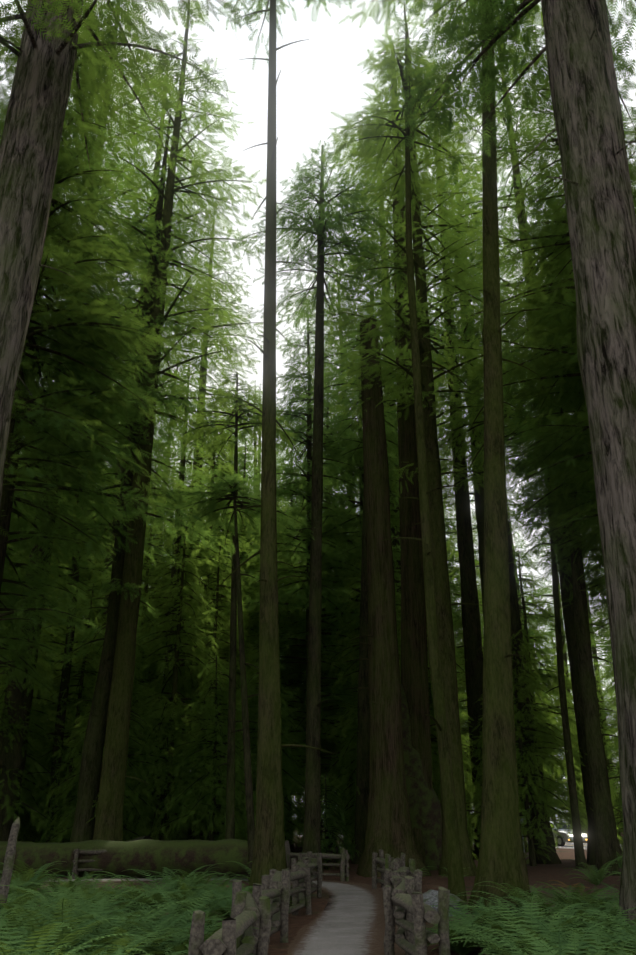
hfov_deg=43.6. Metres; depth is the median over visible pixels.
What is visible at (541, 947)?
fern
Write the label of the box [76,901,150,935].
fern
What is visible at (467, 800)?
young tree
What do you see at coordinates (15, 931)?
fern
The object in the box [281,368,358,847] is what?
tree
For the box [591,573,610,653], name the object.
tree
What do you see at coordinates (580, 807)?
young tree
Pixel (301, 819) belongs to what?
young tree
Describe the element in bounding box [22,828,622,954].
ground
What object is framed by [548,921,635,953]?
fern
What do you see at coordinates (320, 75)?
sky
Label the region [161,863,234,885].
fern
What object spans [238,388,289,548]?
tall tree
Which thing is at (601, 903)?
fern
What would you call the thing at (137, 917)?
fern
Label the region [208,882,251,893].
fern
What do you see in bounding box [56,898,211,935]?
fern
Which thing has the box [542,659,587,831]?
young tree
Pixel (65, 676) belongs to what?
thin tree
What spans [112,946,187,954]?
fern
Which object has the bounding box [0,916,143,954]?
fern
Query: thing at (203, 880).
fern
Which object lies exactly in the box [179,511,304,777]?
tree
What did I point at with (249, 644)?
tree
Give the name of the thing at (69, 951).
fern
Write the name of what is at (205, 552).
tree
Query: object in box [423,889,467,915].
rock
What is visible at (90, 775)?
tree
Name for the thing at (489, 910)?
fern
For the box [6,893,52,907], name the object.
fern
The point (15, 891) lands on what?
fern
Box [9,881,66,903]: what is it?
fern
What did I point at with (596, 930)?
fern
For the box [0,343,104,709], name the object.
tree
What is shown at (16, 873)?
fern
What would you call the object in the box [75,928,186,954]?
fern
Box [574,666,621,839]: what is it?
young tree
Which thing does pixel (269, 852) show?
tall tree
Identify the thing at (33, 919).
fern
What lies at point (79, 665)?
tree
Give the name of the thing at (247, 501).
thin tree
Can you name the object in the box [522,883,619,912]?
fern
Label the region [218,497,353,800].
tree
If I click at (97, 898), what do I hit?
fern
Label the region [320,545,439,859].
young tree
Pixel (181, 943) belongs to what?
fern
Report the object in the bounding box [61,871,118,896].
fern
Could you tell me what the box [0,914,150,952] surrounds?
fern
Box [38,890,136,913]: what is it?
fern
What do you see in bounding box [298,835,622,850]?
road
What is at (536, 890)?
fern
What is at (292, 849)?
tree
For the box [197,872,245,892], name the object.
fern
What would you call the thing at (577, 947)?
fern
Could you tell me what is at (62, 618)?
tree
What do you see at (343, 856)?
fence bend
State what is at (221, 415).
tall tree
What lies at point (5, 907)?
fern
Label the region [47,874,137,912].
fern
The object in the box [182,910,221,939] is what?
fern
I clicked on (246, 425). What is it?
thin tree
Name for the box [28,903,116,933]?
fern
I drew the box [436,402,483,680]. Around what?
tree
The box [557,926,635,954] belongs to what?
fern
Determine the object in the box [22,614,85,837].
young tree
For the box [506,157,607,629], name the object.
tree
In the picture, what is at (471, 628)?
tall tree
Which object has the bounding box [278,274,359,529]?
tall tree
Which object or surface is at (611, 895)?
fern
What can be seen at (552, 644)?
tall tree
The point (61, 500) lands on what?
tree
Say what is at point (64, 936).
fern
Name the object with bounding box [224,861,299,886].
fern
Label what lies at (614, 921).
fern
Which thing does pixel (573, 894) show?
fern
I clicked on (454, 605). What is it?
tree
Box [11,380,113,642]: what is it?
tree
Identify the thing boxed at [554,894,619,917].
fern
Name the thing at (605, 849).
tree
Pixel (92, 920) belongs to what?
fern
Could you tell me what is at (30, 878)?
fern
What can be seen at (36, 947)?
fern
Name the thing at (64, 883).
fern
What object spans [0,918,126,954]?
fern
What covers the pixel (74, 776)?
young tree
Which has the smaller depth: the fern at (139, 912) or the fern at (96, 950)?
the fern at (96, 950)
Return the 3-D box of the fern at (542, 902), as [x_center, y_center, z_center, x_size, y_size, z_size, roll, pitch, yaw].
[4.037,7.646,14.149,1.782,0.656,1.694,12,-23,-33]
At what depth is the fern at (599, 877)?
22.86 m
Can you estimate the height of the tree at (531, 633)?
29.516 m
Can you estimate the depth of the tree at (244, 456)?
58.48 m
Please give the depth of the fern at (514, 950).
7.34 m
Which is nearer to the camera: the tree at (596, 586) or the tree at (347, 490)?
the tree at (596, 586)
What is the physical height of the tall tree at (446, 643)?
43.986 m
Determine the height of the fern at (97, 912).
0.809 m
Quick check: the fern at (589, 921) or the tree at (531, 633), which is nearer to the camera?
the fern at (589, 921)
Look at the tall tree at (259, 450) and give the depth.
80.73 m
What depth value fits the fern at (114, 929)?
9.54 m
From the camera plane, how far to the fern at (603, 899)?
12.36 m
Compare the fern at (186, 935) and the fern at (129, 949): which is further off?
the fern at (186, 935)
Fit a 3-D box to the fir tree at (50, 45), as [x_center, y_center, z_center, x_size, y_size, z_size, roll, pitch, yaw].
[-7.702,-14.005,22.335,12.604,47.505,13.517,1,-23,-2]
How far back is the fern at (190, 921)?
12.07 m
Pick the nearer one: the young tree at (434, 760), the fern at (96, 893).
the fern at (96, 893)
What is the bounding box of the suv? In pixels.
[550,820,586,845]
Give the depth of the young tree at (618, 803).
43.37 m
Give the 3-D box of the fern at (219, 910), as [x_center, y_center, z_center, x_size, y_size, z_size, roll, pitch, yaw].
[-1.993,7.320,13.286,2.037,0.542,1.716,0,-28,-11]
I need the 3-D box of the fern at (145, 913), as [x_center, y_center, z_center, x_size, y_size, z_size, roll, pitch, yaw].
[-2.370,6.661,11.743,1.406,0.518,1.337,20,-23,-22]
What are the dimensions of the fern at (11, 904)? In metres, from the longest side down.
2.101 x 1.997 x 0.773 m
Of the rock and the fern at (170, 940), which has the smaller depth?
the fern at (170, 940)
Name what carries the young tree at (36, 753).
on the ground
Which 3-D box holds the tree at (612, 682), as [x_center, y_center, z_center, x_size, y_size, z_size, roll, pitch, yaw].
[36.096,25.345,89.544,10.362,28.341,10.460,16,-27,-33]
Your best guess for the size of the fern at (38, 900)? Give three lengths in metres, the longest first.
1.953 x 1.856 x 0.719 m
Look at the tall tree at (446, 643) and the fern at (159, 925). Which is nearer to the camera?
the fern at (159, 925)
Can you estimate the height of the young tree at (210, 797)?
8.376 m
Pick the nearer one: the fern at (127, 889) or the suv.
the fern at (127, 889)
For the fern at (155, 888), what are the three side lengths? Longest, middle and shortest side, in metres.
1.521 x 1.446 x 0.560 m
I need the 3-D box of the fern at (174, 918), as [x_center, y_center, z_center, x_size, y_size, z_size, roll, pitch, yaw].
[-2.180,6.476,11.611,2.091,0.770,1.988,7,-13,1]
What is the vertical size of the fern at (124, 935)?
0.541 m
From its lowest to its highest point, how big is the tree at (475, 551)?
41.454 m
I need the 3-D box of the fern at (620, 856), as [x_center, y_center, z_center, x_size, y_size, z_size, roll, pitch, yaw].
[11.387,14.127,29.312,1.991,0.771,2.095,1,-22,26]
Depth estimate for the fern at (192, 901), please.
15.00 m
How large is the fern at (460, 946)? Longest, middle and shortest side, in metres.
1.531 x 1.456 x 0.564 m
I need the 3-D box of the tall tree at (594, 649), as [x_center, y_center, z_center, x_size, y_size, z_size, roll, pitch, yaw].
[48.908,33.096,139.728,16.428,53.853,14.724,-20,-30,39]
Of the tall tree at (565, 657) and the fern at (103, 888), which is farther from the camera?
the tall tree at (565, 657)
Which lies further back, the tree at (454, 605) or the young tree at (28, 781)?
the tree at (454, 605)
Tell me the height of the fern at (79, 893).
0.855 m
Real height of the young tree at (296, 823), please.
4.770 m
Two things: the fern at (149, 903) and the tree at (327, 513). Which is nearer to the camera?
the fern at (149, 903)
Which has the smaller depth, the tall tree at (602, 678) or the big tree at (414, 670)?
the big tree at (414, 670)
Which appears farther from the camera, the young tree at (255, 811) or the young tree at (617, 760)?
the young tree at (617, 760)
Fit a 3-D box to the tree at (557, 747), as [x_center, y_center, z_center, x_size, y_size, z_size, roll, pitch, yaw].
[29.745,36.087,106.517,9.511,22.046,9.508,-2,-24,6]
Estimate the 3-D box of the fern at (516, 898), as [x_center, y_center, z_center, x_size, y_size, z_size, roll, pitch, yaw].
[2.928,6.087,10.744,2.123,0.782,2.018,-7,-25,22]
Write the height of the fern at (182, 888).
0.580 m
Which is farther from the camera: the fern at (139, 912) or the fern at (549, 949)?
the fern at (139, 912)
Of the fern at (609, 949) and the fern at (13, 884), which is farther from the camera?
the fern at (13, 884)
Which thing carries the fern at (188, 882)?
on the ground
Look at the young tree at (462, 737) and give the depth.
38.01 m
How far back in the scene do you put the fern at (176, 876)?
20.70 m
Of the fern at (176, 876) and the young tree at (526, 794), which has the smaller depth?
the fern at (176, 876)
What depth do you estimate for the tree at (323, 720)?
44.24 m
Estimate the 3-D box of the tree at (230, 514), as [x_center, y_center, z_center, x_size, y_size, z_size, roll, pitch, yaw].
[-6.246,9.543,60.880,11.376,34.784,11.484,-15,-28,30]
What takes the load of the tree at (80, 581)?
on the ground
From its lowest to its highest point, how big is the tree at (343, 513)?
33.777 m
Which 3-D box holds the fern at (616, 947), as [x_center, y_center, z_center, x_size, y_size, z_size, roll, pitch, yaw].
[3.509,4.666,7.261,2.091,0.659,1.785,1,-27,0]
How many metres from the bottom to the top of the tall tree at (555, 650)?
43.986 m
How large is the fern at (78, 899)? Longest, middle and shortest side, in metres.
1.943 x 1.847 x 0.715 m
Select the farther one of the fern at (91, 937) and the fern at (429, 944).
the fern at (429, 944)
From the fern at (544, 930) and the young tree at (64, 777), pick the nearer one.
the fern at (544, 930)
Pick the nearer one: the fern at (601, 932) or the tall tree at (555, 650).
the fern at (601, 932)
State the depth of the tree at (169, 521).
69.84 m
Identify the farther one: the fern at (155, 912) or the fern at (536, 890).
the fern at (536, 890)
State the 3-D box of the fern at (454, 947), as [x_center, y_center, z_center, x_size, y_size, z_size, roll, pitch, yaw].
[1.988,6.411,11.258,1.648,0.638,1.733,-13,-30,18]
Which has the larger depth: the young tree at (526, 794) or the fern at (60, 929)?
the young tree at (526, 794)
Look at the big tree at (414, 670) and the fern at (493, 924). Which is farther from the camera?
the big tree at (414, 670)
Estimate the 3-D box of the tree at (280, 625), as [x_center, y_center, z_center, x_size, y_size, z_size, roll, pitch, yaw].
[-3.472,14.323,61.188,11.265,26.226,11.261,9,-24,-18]
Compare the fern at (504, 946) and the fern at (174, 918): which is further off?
the fern at (174, 918)
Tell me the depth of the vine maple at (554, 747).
78.43 m
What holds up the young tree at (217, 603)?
on the ground
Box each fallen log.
[0,839,289,877]
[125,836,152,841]
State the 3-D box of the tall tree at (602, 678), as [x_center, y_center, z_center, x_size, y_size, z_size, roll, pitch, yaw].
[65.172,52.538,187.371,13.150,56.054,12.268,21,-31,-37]
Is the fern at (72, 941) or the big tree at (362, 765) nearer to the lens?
the fern at (72, 941)
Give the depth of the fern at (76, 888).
16.41 m
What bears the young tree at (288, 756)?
on the ground
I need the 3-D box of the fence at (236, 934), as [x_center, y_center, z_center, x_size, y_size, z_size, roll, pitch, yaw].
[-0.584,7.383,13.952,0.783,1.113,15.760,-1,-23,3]
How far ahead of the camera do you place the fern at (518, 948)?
7.94 m
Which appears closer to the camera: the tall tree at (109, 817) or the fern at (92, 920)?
the fern at (92, 920)
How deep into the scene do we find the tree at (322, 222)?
35.59 m
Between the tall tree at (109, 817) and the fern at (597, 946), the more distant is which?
the tall tree at (109, 817)
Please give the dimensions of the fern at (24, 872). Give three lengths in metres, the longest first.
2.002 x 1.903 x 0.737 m
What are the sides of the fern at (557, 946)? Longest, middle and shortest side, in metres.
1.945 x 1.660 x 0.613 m
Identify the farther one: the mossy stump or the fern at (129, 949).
the mossy stump
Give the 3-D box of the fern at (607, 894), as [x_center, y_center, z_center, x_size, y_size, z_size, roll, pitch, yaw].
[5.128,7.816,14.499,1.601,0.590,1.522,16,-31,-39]
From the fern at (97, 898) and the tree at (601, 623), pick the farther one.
the tree at (601, 623)
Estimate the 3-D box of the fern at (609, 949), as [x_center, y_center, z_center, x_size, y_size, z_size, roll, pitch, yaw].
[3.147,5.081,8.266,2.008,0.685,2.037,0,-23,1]
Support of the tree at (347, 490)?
on the ground
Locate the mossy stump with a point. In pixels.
(425, 809)
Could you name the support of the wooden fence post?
on the ground
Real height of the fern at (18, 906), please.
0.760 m
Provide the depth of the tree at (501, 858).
18.47 m
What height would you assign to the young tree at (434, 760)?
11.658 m
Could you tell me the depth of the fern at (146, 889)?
14.49 m
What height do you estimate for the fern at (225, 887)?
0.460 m
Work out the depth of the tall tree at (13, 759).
34.20 m
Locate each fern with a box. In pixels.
[0,869,53,884]
[0,871,63,890]
[0,874,77,893]
[0,893,46,916]
[0,894,53,917]
[0,894,88,934]
[0,897,164,954]
[0,904,60,923]
[0,908,48,935]
[0,909,63,944]
[0,910,119,946]
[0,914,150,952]
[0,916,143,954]
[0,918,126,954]
[0,919,110,947]
[0,926,90,954]
[1,904,71,939]
[2,860,71,885]
[2,882,147,921]
[2,902,92,934]
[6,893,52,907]
[6,932,186,954]
[8,879,43,902]
[8,883,36,896]
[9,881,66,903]
[9,886,94,916]
[10,861,64,889]
[10,895,56,915]
[11,889,57,906]
[14,892,182,950]
[16,880,112,903]
[17,925,88,953]
[19,884,131,929]
[20,874,115,901]
[24,923,156,954]
[25,888,164,933]
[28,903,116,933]
[30,913,185,954]
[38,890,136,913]
[45,892,125,914]
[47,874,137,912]
[48,886,125,908]
[48,943,99,954]
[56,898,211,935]
[58,872,85,889]
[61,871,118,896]
[62,872,110,890]
[63,919,221,954]
[65,922,166,950]
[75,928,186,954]
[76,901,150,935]
[77,879,151,908]
[77,914,190,954]
[79,871,217,917]
[80,910,215,944]
[83,906,171,929]
[86,940,123,954]
[92,890,167,914]
[101,880,213,918]
[102,920,258,954]
[103,882,221,941]
[105,865,211,906]
[109,880,153,903]
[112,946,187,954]
[116,904,185,936]
[117,870,228,893]
[120,881,182,902]
[130,932,210,944]
[133,901,186,919]
[137,886,231,919]
[139,934,207,953]
[141,910,222,931]
[146,868,208,882]
[152,884,231,917]
[152,895,231,920]
[155,869,236,891]
[159,929,211,944]
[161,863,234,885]
[163,893,218,909]
[164,881,222,898]
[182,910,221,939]
[185,883,292,915]
[188,884,294,919]
[190,884,243,900]
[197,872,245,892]
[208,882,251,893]
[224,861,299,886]
[426,904,503,954]
[427,912,488,954]
[429,895,541,936]
[433,895,612,954]
[433,901,579,940]
[435,902,573,954]
[435,914,494,954]
[450,906,624,954]
[454,910,511,931]
[455,891,611,943]
[455,922,635,954]
[456,905,553,927]
[460,899,542,926]
[467,915,512,953]
[474,937,527,954]
[475,881,583,915]
[479,948,540,954]
[481,915,635,954]
[498,897,615,931]
[505,938,547,954]
[507,885,591,919]
[509,929,635,954]
[510,929,630,954]
[518,935,627,954]
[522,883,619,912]
[524,882,617,912]
[524,907,635,941]
[530,884,548,902]
[531,916,633,951]
[536,886,614,907]
[536,911,635,952]
[537,923,630,944]
[541,890,618,920]
[543,911,635,927]
[547,880,588,887]
[547,922,635,954]
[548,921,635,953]
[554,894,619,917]
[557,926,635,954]
[564,856,622,884]
[565,913,634,936]
[571,903,635,934]
[573,909,635,935]
[574,882,619,914]
[576,894,618,904]
[577,944,635,954]
[584,925,635,954]
[585,925,635,954]
[593,947,635,952]
[595,885,617,905]
[608,934,635,942]
[616,852,622,868]
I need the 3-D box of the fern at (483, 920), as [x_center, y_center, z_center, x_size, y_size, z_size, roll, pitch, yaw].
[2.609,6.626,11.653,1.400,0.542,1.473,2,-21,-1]
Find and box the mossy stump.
[367,684,441,869]
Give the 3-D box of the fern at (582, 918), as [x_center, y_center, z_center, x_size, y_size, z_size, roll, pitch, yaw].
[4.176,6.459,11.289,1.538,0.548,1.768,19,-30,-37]
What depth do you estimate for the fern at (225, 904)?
13.75 m
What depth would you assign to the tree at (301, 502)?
58.04 m
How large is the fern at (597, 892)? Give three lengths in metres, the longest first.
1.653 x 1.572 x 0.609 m
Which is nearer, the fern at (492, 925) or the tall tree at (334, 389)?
the fern at (492, 925)
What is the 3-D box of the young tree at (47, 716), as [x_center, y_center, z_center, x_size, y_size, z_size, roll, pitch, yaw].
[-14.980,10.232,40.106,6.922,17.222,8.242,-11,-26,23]
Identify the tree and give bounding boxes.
[0,0,183,620]
[0,0,229,840]
[0,0,251,507]
[0,53,206,723]
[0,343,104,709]
[0,376,67,701]
[0,498,95,832]
[0,531,86,841]
[0,602,71,836]
[0,716,41,841]
[1,379,107,699]
[2,374,157,841]
[10,117,223,841]
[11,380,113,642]
[17,584,132,842]
[17,650,76,841]
[19,776,47,842]
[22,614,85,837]
[26,587,99,825]
[34,769,76,842]
[35,522,164,780]
[36,0,294,840]
[37,647,174,842]
[40,58,256,687]
[45,732,102,842]
[52,486,201,833]
[53,444,167,707]
[76,423,145,615]
[80,415,194,679]
[101,288,191,525]
[123,526,240,841]
[127,540,258,840]
[134,351,205,836]
[134,367,245,838]
[139,401,287,839]
[146,449,209,835]
[150,655,256,840]
[154,208,280,840]
[154,469,315,881]
[155,364,297,838]
[162,418,283,831]
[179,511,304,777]
[183,437,295,694]
[184,643,329,858]
[203,388,296,596]
[208,0,351,905]
[212,298,400,764]
[217,760,293,838]
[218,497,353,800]
[232,140,406,872]
[236,437,353,835]
[236,505,343,852]
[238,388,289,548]
[246,505,322,786]
[255,354,358,567]
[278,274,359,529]
[278,331,454,732]
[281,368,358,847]
[284,108,461,658]
[292,705,354,848]
[292,796,323,846]
[293,286,457,863]
[295,771,360,869]
[308,0,536,875]
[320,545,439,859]
[322,24,504,902]
[322,409,359,662]
[325,42,481,864]
[333,387,479,698]
[339,0,614,916]
[343,318,430,876]
[345,0,635,925]
[346,107,533,859]
[388,177,540,669]
[394,130,538,851]
[394,575,481,860]
[399,626,480,850]
[422,42,622,864]
[429,490,483,717]
[433,561,540,785]
[433,765,473,847]
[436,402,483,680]
[437,316,561,863]
[451,6,635,561]
[457,507,519,711]
[458,291,620,875]
[462,741,473,850]
[465,629,591,865]
[472,550,622,850]
[503,131,606,608]
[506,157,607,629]
[506,257,609,655]
[506,386,598,868]
[506,493,555,673]
[514,573,561,760]
[516,521,608,833]
[518,253,610,651]
[525,591,557,819]
[536,683,566,817]
[540,600,574,711]
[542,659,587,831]
[545,584,577,750]
[552,567,611,776]
[567,635,615,721]
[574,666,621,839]
[575,777,587,835]
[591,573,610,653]
[591,610,617,772]
[598,660,618,764]
[599,606,618,767]
[608,767,623,849]
[609,727,622,831]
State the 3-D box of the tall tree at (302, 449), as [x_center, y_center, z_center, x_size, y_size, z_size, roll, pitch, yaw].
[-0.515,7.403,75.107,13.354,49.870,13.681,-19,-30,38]
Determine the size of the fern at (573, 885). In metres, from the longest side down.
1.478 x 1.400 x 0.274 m
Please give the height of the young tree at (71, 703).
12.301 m
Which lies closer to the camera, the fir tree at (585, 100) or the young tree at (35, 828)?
the fir tree at (585, 100)
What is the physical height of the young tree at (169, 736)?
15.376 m
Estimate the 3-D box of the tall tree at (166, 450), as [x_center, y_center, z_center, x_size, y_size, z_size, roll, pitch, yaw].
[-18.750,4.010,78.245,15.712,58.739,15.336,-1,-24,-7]
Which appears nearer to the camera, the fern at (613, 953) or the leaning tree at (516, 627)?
the fern at (613, 953)
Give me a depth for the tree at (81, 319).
24.58 m
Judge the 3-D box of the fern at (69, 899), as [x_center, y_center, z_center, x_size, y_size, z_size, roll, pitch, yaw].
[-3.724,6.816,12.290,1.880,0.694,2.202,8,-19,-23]
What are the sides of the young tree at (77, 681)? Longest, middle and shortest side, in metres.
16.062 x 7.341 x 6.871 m
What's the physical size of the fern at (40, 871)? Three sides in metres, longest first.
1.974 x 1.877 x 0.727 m
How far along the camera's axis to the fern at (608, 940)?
8.59 m
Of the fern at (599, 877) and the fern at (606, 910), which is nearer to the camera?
the fern at (606, 910)
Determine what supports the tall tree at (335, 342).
on the ground
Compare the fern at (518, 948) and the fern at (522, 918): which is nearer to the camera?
the fern at (518, 948)
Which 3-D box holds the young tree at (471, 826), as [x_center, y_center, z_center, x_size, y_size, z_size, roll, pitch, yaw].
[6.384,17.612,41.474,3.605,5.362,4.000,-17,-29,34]
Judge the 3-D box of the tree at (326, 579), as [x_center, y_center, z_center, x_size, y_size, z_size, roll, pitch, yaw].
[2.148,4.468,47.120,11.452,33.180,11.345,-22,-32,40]
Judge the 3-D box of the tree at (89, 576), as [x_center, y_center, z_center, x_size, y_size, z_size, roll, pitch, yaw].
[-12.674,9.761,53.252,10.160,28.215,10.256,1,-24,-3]
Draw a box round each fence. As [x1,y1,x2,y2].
[188,851,322,954]
[372,849,450,954]
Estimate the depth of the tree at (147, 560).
42.17 m
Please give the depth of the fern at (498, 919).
11.75 m
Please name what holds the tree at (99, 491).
on the ground
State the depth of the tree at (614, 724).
39.50 m
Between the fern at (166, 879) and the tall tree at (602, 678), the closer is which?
the fern at (166, 879)
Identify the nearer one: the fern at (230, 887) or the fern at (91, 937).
the fern at (91, 937)
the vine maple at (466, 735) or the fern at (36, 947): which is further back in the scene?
the vine maple at (466, 735)
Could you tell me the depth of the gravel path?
14.01 m
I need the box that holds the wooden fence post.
[0,817,19,905]
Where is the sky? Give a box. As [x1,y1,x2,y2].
[0,0,635,818]
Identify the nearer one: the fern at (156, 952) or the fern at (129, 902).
the fern at (156, 952)
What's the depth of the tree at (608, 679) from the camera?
103.31 m
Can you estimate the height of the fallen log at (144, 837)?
1.246 m
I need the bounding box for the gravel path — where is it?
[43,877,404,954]
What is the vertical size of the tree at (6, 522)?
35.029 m
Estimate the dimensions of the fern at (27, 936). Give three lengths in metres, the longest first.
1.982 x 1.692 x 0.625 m
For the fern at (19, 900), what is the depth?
12.57 m
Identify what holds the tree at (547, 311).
on the ground
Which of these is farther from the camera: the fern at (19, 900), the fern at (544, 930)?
the fern at (19, 900)
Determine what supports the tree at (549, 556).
on the ground
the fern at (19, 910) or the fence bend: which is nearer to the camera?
the fern at (19, 910)
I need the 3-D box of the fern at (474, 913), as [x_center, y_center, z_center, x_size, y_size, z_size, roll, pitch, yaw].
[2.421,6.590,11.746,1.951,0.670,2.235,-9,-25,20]
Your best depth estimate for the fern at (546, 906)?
13.76 m
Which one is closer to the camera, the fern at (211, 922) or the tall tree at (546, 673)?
the fern at (211, 922)
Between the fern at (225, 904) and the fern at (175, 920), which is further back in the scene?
the fern at (225, 904)
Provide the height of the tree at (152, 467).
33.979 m
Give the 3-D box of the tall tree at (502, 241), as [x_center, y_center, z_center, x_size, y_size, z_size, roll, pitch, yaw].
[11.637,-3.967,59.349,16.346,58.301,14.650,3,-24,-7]
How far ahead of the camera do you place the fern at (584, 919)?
8.48 m
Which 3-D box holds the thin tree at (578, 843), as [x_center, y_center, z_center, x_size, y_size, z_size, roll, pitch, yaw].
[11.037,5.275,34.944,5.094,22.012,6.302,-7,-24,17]
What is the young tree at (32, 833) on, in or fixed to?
on the ground
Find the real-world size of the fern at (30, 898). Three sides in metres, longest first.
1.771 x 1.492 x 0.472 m
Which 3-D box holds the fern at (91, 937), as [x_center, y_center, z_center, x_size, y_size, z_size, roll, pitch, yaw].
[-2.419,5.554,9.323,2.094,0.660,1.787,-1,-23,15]
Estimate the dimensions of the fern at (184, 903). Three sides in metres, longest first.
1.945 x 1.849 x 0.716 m
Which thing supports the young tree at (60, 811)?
on the ground
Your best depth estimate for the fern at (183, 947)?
9.04 m
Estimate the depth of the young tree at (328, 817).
31.17 m
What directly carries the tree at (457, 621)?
on the ground
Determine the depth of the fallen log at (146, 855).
25.48 m
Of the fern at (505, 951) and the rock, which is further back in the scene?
the rock
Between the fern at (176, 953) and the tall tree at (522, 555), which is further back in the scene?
the tall tree at (522, 555)
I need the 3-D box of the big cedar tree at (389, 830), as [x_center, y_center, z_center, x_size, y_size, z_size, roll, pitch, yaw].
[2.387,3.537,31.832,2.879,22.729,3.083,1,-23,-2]
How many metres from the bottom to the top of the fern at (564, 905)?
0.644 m
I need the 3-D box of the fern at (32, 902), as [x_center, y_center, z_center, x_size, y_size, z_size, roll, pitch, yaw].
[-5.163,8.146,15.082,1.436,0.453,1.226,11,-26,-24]
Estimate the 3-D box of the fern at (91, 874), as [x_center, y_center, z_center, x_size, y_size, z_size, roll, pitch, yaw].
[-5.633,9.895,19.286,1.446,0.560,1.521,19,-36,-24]
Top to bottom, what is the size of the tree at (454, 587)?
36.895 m
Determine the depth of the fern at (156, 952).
8.83 m
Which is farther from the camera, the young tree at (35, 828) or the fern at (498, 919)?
the young tree at (35, 828)
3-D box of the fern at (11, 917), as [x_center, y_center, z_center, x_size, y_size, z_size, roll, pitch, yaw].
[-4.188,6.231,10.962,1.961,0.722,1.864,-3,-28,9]
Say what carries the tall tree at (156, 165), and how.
on the ground
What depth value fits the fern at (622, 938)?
8.12 m
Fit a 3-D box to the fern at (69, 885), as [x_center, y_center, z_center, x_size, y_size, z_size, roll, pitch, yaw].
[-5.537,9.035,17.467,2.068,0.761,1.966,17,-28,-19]
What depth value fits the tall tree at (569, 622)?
41.99 m
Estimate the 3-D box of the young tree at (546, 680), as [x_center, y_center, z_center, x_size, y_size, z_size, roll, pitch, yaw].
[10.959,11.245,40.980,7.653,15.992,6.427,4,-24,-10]
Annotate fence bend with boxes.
[72,847,348,881]
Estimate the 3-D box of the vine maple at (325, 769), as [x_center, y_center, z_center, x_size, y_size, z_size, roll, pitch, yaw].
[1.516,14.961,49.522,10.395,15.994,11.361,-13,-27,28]
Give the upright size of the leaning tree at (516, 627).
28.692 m
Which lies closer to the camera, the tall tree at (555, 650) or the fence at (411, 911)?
the fence at (411, 911)
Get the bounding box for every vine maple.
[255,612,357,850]
[280,597,358,850]
[434,692,471,775]
[517,664,576,786]
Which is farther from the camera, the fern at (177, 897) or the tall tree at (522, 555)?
the tall tree at (522, 555)
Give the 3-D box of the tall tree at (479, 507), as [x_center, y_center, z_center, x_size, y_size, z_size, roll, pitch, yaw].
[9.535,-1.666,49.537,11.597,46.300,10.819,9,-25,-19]
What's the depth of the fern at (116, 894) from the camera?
16.08 m
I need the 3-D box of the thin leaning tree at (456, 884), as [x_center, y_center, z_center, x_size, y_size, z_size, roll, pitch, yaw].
[3.176,-3.360,23.587,6.066,28.869,6.081,1,-23,-2]
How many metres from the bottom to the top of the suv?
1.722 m
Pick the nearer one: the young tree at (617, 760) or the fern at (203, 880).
the fern at (203, 880)
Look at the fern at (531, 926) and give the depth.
9.88 m
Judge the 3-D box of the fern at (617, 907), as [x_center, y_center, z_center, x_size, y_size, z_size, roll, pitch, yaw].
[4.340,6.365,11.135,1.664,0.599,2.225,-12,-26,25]
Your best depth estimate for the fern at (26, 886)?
17.44 m

